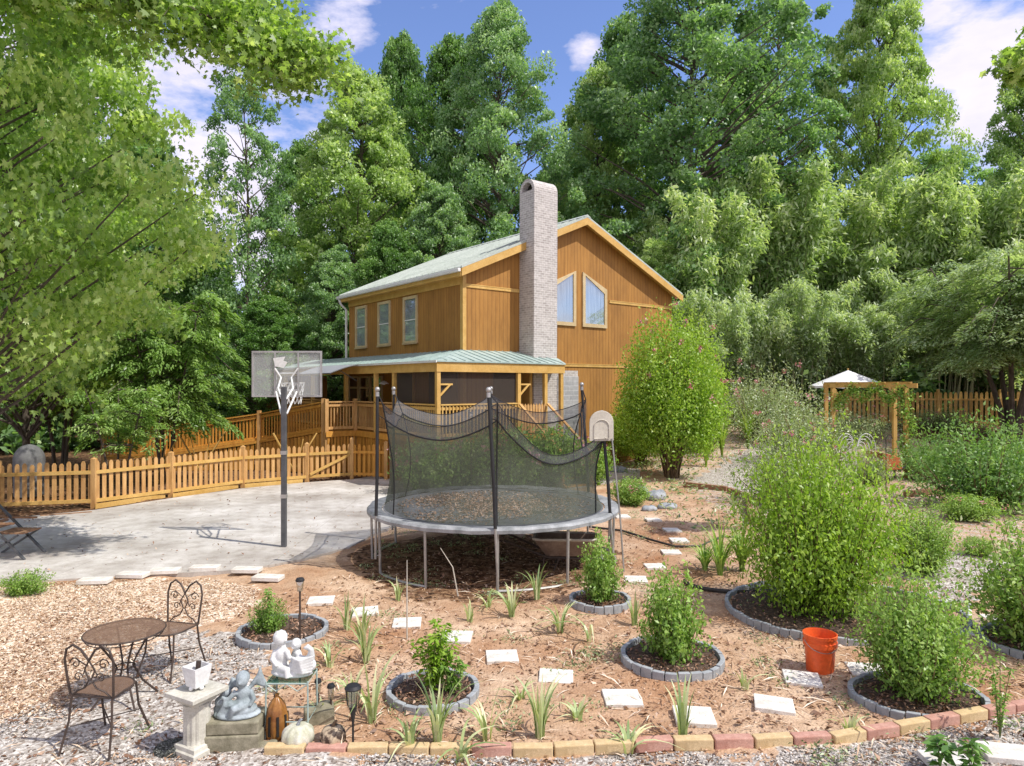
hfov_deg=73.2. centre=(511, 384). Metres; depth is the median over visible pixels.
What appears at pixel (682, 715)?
iris tuft
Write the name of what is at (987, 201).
bamboo clump
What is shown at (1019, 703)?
edging brick
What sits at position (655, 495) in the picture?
boulder
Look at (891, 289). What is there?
bamboo clump
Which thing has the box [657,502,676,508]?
boulder
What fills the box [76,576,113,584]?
border paver
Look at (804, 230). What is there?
bamboo clump
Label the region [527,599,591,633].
iris tuft
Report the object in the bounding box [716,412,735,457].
grass clump
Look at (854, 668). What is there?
stepping stone
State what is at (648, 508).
boulder
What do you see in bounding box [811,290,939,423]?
bamboo clump
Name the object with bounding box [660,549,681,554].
stepping stone
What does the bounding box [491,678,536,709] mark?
iris tuft
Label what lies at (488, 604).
iris tuft
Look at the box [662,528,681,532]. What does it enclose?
stepping stone
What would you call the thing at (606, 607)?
ring bed
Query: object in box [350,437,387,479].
picket fence
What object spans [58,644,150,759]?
bistro chair
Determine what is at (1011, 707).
edging brick
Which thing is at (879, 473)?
butterfly bush
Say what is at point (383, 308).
window
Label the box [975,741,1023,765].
stepping stone
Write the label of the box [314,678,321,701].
solar light
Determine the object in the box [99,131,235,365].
oak tree
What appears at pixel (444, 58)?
broadleaf tree
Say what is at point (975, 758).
weed
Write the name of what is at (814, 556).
leafy shrub
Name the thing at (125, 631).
bistro table
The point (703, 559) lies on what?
grass clump
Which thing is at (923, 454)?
dark shrub
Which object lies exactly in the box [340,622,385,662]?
iris tuft
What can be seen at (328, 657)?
iris tuft
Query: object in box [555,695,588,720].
iris tuft
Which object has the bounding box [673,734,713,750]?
edging brick
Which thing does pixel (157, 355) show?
mimosa tree
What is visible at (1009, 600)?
leafy shrub
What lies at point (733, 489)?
landscape timber
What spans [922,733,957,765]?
weed
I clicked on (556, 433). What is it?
perennial clump
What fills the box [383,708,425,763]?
iris tuft
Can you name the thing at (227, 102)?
slender tree
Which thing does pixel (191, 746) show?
pedestal
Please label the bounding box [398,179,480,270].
oak tree
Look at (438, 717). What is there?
iris tuft
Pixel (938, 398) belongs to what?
picket fence
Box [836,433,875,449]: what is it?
garden ornament
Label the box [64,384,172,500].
forked sapling
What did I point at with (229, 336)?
distant wood
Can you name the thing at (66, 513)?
landscape timber
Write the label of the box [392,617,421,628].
stepping stone
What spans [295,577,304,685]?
solar light
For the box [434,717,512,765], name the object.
iris tuft
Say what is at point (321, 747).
edging brick
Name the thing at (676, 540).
stepping stone
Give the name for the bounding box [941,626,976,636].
stepping stone
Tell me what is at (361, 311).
window
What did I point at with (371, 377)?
french window
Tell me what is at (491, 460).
trampoline
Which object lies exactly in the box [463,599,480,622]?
iris tuft
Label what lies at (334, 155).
light green tree
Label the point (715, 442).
butterfly bush
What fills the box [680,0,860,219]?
slender tree
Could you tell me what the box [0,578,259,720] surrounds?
wood chips
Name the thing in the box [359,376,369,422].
french window
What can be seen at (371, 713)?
iris tuft
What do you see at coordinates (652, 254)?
light green tree
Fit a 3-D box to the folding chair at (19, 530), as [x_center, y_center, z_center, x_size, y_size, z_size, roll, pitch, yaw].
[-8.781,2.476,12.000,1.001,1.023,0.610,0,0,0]
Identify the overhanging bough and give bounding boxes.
[0,0,375,127]
[156,0,330,94]
[978,26,1023,95]
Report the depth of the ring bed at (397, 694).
6.55 m
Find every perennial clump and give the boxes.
[533,415,588,484]
[587,439,618,485]
[606,473,651,506]
[931,491,1008,521]
[958,534,997,556]
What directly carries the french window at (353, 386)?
in the wooden house
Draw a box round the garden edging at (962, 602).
[946,599,971,615]
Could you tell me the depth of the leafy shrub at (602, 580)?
9.28 m
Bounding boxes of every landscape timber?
[40,511,91,515]
[683,481,727,490]
[727,487,747,498]
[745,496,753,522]
[903,487,945,496]
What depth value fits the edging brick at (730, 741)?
5.70 m
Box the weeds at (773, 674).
[124,504,1023,765]
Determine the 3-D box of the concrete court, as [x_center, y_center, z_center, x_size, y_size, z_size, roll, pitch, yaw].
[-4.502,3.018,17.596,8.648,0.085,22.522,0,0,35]
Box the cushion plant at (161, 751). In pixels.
[152,738,182,757]
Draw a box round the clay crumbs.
[0,501,1023,765]
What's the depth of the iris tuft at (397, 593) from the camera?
9.64 m
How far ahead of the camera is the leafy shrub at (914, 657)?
6.43 m
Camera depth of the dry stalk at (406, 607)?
8.11 m
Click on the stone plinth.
(229, 736)
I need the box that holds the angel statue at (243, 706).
[213,667,267,720]
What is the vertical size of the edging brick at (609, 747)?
0.098 m
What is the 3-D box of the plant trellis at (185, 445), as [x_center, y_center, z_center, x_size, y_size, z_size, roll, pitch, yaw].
[-9.631,2.235,21.348,1.532,1.631,0.155,0,0,0]
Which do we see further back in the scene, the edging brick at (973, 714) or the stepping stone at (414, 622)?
the stepping stone at (414, 622)
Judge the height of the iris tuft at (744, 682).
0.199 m
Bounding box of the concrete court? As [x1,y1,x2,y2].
[0,468,639,584]
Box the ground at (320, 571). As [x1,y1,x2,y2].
[0,421,1023,765]
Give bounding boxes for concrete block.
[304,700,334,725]
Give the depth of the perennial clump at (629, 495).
17.06 m
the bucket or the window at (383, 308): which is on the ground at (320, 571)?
the bucket
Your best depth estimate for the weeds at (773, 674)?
7.46 m
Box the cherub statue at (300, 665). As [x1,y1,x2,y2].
[270,629,315,678]
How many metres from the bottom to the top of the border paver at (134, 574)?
0.060 m
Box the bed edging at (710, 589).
[683,578,779,593]
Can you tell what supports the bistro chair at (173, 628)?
on the gravel
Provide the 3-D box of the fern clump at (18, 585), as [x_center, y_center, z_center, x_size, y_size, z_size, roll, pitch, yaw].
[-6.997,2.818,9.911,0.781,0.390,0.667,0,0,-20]
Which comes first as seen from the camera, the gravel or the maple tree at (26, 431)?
the gravel
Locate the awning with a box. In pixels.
[299,364,357,380]
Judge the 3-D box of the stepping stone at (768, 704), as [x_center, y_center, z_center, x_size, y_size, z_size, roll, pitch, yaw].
[2.442,2.982,6.429,0.350,0.045,0.322,1,-1,17]
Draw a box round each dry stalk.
[406,575,407,639]
[440,548,458,595]
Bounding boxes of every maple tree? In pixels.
[0,0,251,445]
[0,111,204,445]
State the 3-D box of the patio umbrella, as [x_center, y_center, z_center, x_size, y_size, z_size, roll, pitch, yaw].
[14.609,0.664,30.000,2.956,2.791,2.956,0,0,-34]
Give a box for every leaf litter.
[8,471,636,573]
[410,490,590,520]
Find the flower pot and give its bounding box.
[182,660,211,690]
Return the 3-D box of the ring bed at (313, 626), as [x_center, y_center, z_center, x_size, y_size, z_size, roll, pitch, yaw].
[-2.748,2.956,8.280,1.060,0.117,1.058,0,0,0]
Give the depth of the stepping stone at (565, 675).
7.08 m
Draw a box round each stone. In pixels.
[260,739,277,747]
[306,595,334,606]
[351,605,378,617]
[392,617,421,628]
[442,630,472,643]
[486,649,518,664]
[538,668,572,683]
[601,689,643,707]
[615,514,630,518]
[624,575,647,584]
[643,563,665,569]
[644,518,661,521]
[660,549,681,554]
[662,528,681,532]
[669,538,689,543]
[672,705,716,728]
[753,693,795,715]
[782,669,823,688]
[844,661,882,675]
[917,750,968,765]
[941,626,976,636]
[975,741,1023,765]
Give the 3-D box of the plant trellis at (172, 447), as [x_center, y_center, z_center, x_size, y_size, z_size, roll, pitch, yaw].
[-10.671,2.312,20.848,1.158,1.475,0.155,0,0,0]
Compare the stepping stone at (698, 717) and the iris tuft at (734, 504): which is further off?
the iris tuft at (734, 504)
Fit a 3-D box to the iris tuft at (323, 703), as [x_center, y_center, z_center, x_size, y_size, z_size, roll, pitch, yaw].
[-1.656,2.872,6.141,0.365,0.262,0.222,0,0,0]
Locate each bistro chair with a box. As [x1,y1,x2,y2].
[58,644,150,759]
[135,579,205,683]
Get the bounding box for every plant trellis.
[145,437,178,483]
[176,431,225,469]
[273,433,316,467]
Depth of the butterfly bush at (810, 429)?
23.98 m
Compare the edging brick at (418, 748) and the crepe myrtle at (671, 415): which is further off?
the crepe myrtle at (671, 415)
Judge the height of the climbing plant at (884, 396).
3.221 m
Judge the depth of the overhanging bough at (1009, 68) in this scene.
12.10 m
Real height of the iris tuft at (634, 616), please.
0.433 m
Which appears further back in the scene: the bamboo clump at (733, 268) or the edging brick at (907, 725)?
the bamboo clump at (733, 268)
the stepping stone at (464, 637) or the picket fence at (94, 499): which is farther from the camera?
the picket fence at (94, 499)
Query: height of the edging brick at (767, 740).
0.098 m
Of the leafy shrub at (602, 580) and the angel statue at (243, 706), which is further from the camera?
the leafy shrub at (602, 580)
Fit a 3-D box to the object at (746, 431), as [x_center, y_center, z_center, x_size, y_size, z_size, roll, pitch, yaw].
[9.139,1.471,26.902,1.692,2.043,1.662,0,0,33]
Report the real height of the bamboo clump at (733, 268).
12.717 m
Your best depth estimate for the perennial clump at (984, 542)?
12.03 m
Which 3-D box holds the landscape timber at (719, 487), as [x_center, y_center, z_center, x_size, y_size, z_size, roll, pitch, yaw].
[5.543,2.920,19.820,1.356,0.160,0.120,0,0,44]
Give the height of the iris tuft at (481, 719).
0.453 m
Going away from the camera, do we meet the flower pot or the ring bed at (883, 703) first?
the flower pot
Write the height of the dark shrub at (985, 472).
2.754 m
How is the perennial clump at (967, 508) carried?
on the ground at (320, 571)
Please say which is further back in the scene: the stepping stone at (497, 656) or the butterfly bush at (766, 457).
the butterfly bush at (766, 457)
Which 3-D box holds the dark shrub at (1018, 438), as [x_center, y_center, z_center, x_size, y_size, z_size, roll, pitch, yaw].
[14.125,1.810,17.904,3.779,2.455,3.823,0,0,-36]
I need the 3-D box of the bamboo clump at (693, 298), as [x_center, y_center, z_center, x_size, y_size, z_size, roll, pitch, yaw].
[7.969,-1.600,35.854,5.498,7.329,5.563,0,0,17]
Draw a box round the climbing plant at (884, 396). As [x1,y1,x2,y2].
[828,380,921,467]
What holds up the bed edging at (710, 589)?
on the ground at (320, 571)
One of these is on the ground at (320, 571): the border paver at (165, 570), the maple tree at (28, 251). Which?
the maple tree at (28, 251)
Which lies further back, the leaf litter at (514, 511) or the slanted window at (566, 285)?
the slanted window at (566, 285)
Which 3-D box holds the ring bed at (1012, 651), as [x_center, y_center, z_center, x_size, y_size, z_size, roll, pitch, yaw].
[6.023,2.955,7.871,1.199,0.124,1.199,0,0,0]
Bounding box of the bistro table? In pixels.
[81,618,166,711]
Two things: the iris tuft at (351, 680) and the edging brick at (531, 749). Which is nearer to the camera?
the edging brick at (531, 749)
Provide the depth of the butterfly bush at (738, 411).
33.38 m
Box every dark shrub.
[884,397,1023,515]
[884,428,966,482]
[992,417,1023,490]
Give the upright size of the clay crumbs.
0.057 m
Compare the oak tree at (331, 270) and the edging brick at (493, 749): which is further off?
the oak tree at (331, 270)
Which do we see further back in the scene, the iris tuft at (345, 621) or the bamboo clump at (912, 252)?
the bamboo clump at (912, 252)
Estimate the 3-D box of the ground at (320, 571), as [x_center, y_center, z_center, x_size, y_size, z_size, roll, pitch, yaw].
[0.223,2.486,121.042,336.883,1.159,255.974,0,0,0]
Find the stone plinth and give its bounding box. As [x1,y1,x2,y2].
[204,706,264,752]
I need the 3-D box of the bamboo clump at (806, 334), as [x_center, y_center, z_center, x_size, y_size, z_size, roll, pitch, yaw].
[14.686,-1.772,35.368,7.053,7.658,6.971,0,0,-33]
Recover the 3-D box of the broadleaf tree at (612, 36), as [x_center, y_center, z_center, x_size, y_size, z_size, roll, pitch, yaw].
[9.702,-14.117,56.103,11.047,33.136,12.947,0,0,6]
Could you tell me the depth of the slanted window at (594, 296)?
25.58 m
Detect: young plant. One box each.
[262,587,275,633]
[407,618,460,690]
[436,650,468,693]
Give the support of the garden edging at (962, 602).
on the ground at (320, 571)
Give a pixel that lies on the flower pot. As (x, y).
(196, 674)
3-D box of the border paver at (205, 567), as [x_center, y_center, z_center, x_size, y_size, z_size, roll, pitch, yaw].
[-4.952,2.948,11.129,0.440,0.060,0.220,0,0,-3]
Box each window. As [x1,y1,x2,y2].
[348,376,358,421]
[354,305,366,348]
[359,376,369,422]
[370,376,382,423]
[377,300,390,346]
[402,295,417,344]
[557,271,575,325]
[582,272,606,327]
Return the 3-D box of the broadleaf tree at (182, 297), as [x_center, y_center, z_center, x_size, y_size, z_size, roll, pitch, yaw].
[-17.618,-2.957,39.852,8.015,12.263,6.839,0,0,23]
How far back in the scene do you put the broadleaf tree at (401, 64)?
50.92 m
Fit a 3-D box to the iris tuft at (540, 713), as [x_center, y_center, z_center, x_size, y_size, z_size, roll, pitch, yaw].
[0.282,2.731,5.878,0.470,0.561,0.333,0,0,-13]
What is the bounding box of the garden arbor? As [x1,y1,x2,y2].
[823,382,917,477]
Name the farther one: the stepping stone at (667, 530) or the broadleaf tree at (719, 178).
the broadleaf tree at (719, 178)
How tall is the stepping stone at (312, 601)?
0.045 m
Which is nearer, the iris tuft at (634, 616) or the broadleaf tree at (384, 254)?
the iris tuft at (634, 616)
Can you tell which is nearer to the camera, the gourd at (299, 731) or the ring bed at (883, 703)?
the gourd at (299, 731)
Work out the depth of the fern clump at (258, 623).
8.20 m
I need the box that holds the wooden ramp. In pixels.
[101,398,344,472]
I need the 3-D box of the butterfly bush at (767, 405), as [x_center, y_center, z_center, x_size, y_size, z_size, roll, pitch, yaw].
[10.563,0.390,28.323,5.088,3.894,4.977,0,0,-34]
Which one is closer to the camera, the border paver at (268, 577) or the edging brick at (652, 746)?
the edging brick at (652, 746)
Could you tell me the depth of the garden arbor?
23.54 m
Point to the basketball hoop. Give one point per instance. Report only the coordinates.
(282, 395)
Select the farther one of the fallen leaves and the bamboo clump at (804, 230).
the bamboo clump at (804, 230)
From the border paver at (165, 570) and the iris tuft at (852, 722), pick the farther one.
the border paver at (165, 570)
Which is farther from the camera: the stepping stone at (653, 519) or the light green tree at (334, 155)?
the light green tree at (334, 155)
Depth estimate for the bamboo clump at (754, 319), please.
33.47 m
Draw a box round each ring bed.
[235,613,328,650]
[386,668,479,715]
[569,590,630,614]
[621,637,724,682]
[725,581,971,646]
[847,671,990,719]
[977,622,1023,658]
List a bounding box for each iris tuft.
[309,696,343,705]
[313,640,345,667]
[322,663,367,701]
[328,593,362,630]
[339,650,399,723]
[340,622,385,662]
[347,595,378,643]
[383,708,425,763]
[387,576,409,600]
[409,664,477,741]
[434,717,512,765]
[458,687,508,741]
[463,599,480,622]
[475,591,498,607]
[488,581,535,617]
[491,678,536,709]
[515,564,545,599]
[517,673,561,739]
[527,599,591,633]
[535,613,593,641]
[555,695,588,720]
[601,720,681,755]
[625,589,643,625]
[664,671,694,734]
[725,667,771,690]
[726,494,744,515]
[829,710,872,728]
[995,539,1012,559]
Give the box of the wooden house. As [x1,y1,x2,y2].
[263,179,682,477]
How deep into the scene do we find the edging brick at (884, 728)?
5.89 m
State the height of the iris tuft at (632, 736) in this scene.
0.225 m
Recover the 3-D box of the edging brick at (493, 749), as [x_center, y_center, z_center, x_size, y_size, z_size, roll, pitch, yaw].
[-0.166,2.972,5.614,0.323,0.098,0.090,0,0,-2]
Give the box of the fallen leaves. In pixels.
[0,504,1023,765]
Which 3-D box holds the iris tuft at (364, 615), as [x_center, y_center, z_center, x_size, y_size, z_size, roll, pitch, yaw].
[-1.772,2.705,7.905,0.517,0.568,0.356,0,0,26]
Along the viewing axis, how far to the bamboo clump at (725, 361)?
33.07 m
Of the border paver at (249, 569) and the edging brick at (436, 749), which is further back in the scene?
the border paver at (249, 569)
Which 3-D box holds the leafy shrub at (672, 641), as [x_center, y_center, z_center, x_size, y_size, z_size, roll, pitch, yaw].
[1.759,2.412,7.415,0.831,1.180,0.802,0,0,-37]
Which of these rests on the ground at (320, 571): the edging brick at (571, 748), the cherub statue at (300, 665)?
the edging brick at (571, 748)
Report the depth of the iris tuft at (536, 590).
9.60 m
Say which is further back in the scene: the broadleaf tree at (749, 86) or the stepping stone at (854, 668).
the broadleaf tree at (749, 86)
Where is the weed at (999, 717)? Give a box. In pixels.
[987,648,1016,737]
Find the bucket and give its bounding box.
[802,627,837,674]
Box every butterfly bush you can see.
[683,363,738,451]
[707,347,836,441]
[715,356,773,424]
[715,412,867,505]
[732,385,886,467]
[813,400,902,441]
[841,442,904,487]
[898,401,982,429]
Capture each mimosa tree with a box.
[0,281,141,470]
[71,290,250,483]
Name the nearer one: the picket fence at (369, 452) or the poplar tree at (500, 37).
the picket fence at (369, 452)
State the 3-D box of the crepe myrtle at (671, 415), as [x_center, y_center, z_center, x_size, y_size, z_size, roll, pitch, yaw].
[5.221,0.012,22.344,4.146,5.987,4.252,0,0,0]
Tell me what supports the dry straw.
on the ground at (320, 571)
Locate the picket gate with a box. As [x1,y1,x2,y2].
[309,444,350,478]
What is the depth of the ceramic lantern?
5.78 m
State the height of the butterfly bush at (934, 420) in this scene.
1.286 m
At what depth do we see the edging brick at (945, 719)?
6.08 m
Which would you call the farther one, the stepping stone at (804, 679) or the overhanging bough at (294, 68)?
the overhanging bough at (294, 68)
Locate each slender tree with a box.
[187,51,303,445]
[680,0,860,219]
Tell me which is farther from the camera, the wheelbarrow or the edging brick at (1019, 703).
the wheelbarrow
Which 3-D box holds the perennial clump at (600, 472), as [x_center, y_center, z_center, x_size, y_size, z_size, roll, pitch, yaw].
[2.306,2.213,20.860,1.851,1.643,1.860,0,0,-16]
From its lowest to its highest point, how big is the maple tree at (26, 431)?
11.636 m
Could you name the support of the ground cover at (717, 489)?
on the ground at (320, 571)
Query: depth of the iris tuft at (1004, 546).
11.79 m
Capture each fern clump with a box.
[0,565,55,597]
[245,594,289,633]
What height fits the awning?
0.563 m
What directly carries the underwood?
on the ground at (320, 571)
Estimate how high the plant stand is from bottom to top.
0.500 m
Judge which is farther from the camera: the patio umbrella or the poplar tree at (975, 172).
the poplar tree at (975, 172)
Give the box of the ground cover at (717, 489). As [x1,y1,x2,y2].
[615,419,1023,531]
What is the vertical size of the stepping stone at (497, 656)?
0.045 m
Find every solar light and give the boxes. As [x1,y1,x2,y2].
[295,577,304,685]
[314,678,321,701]
[327,683,334,704]
[344,682,361,741]
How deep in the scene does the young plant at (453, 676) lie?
6.54 m
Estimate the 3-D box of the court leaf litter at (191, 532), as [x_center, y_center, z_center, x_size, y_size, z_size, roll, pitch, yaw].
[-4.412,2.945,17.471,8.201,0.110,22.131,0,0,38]
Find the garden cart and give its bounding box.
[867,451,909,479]
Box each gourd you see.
[281,718,313,745]
[319,719,345,743]
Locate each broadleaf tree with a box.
[2,48,143,272]
[151,229,253,421]
[214,295,318,448]
[234,138,356,329]
[335,29,436,276]
[342,218,422,402]
[389,31,517,257]
[566,10,682,255]
[673,172,768,381]
[694,47,805,379]
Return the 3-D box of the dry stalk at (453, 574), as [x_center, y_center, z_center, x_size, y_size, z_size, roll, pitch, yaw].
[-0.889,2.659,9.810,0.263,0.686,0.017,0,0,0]
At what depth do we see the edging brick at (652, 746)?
5.68 m
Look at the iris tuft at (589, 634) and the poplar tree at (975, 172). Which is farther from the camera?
the poplar tree at (975, 172)
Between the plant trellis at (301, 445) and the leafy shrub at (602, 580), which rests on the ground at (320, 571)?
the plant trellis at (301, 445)
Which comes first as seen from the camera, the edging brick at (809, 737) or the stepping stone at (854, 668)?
the edging brick at (809, 737)
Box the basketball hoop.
[252,351,321,546]
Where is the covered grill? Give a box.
[12,444,45,497]
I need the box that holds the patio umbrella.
[809,368,877,419]
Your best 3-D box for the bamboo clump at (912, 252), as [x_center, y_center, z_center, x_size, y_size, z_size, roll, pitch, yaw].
[22.689,-4.926,39.980,9.139,14.056,9.029,0,0,-24]
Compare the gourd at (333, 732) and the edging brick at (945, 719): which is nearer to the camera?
the gourd at (333, 732)
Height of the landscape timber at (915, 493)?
0.160 m
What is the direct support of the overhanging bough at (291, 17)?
attached to the maple tree at (28, 251)
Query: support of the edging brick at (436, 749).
on the ground at (320, 571)
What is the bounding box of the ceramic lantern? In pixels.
[265,693,288,740]
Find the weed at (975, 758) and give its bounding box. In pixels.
[954,737,992,765]
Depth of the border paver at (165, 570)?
10.87 m
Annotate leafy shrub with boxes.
[571,527,630,602]
[635,553,712,669]
[716,408,931,630]
[843,545,997,710]
[884,493,970,576]
[943,499,1023,650]
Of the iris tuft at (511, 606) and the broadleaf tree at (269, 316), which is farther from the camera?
the broadleaf tree at (269, 316)
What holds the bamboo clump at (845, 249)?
on the ground at (320, 571)
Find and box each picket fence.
[0,442,308,510]
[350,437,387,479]
[835,389,1019,425]
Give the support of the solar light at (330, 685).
on the ground at (320, 571)
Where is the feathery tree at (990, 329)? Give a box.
[865,248,1023,440]
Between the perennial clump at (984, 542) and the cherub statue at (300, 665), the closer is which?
the cherub statue at (300, 665)
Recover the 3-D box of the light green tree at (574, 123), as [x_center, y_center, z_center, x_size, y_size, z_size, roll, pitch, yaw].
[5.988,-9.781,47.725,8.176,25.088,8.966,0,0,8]
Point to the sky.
(959, 37)
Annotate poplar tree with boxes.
[417,0,595,251]
[543,0,851,334]
[892,145,999,227]
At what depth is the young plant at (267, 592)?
8.11 m
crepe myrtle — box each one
[607,401,659,464]
[610,294,737,477]
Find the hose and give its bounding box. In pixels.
[589,526,733,547]
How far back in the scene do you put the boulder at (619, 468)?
23.58 m
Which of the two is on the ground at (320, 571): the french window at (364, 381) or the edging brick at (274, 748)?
the edging brick at (274, 748)
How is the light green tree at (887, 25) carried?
on the ground at (320, 571)
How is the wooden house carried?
on the ground at (320, 571)
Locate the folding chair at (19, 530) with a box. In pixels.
[0,504,46,559]
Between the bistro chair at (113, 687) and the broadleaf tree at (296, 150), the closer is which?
the bistro chair at (113, 687)
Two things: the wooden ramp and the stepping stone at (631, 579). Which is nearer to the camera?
the stepping stone at (631, 579)
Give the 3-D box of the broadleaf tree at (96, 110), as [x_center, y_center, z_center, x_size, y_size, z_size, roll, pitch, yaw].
[-24.372,-7.153,36.035,9.469,20.950,11.097,0,0,-21]
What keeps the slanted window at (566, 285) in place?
in the wooden house
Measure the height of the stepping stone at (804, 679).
0.045 m
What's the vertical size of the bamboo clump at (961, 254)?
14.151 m
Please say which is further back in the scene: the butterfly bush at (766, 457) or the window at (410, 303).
the window at (410, 303)
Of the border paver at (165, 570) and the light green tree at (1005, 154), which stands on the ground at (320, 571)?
the light green tree at (1005, 154)
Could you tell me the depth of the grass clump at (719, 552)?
10.79 m
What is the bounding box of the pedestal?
[165,680,228,762]
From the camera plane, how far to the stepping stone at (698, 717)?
6.16 m
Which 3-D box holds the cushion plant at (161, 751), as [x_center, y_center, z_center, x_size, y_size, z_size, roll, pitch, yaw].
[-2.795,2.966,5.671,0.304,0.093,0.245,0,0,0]
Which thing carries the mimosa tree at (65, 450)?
on the ground at (320, 571)
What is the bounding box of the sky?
[0,0,1023,321]
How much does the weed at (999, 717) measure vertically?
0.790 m
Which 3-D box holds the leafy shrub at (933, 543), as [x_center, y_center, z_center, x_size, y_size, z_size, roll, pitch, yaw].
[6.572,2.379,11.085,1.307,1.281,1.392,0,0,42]
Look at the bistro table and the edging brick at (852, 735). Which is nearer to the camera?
the edging brick at (852, 735)
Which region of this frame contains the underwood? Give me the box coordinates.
[0,317,1023,454]
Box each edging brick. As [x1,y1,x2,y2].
[264,742,305,754]
[306,742,347,752]
[347,741,388,754]
[389,742,429,754]
[430,742,469,756]
[472,742,511,757]
[513,742,552,757]
[553,739,593,757]
[593,738,633,754]
[634,734,672,752]
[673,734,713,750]
[712,733,752,749]
[752,732,792,748]
[790,730,830,745]
[828,727,866,743]
[861,722,899,740]
[893,716,929,735]
[923,711,959,729]
[953,706,987,724]
[981,701,1015,719]
[1009,699,1023,713]
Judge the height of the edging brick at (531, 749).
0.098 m
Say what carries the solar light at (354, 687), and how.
on the ground at (320, 571)
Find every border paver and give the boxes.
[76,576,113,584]
[115,571,150,578]
[149,567,181,574]
[188,564,220,570]
[231,566,262,573]
[251,573,284,581]
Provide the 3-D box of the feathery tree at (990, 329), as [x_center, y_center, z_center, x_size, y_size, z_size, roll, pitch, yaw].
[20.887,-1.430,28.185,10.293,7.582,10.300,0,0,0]
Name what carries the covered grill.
on the ground at (320, 571)
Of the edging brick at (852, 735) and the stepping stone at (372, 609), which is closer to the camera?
the edging brick at (852, 735)
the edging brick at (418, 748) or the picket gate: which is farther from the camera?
the picket gate
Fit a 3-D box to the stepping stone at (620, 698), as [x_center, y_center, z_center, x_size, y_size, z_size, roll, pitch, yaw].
[1.048,2.988,6.571,0.350,0.045,0.322,1,1,0]
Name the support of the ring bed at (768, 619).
on the ground at (320, 571)
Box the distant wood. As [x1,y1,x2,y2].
[60,188,980,422]
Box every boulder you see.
[609,466,627,471]
[642,505,656,510]
[646,489,665,500]
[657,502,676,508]
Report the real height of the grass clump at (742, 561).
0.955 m
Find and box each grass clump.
[678,536,732,570]
[681,522,748,575]
[692,511,754,571]
[701,433,728,466]
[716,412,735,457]
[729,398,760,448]
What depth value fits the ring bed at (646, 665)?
7.23 m
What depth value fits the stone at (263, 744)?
5.69 m
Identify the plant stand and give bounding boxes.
[265,668,317,738]
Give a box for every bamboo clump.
[633,181,773,346]
[672,274,809,402]
[672,287,717,349]
[672,327,752,388]
[698,147,861,402]
[715,276,893,422]
[767,151,921,383]
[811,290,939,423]
[832,173,990,416]
[866,245,1015,412]
[895,165,1023,420]
[924,234,1023,421]
[964,157,1023,272]
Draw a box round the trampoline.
[367,382,624,593]
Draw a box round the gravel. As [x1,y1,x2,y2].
[0,631,1023,765]
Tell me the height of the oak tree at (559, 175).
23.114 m
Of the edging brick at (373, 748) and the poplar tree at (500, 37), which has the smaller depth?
the edging brick at (373, 748)
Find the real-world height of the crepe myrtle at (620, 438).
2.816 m
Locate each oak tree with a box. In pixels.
[0,58,40,151]
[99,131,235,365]
[283,243,361,421]
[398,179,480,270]
[519,144,590,227]
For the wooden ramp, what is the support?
on the ground at (320, 571)
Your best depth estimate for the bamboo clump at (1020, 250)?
33.56 m
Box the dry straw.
[0,502,1023,765]
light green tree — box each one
[253,59,459,355]
[550,60,654,254]
[639,238,698,324]
[792,0,982,364]
[977,80,1023,192]
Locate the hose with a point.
(664, 543)
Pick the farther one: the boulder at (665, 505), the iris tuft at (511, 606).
the boulder at (665, 505)
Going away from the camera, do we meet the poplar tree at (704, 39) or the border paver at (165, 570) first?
the border paver at (165, 570)
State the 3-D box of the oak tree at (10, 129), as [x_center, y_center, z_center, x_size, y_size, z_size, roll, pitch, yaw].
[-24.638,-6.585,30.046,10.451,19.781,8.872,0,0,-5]
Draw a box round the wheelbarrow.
[503,531,612,570]
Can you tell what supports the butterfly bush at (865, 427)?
on the ground at (320, 571)
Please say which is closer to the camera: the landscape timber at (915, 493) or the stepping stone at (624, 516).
the stepping stone at (624, 516)
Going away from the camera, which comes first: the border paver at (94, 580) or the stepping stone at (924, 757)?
the stepping stone at (924, 757)
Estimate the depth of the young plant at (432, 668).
6.59 m
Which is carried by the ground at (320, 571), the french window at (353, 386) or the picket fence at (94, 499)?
the picket fence at (94, 499)
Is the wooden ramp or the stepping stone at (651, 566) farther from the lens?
the wooden ramp

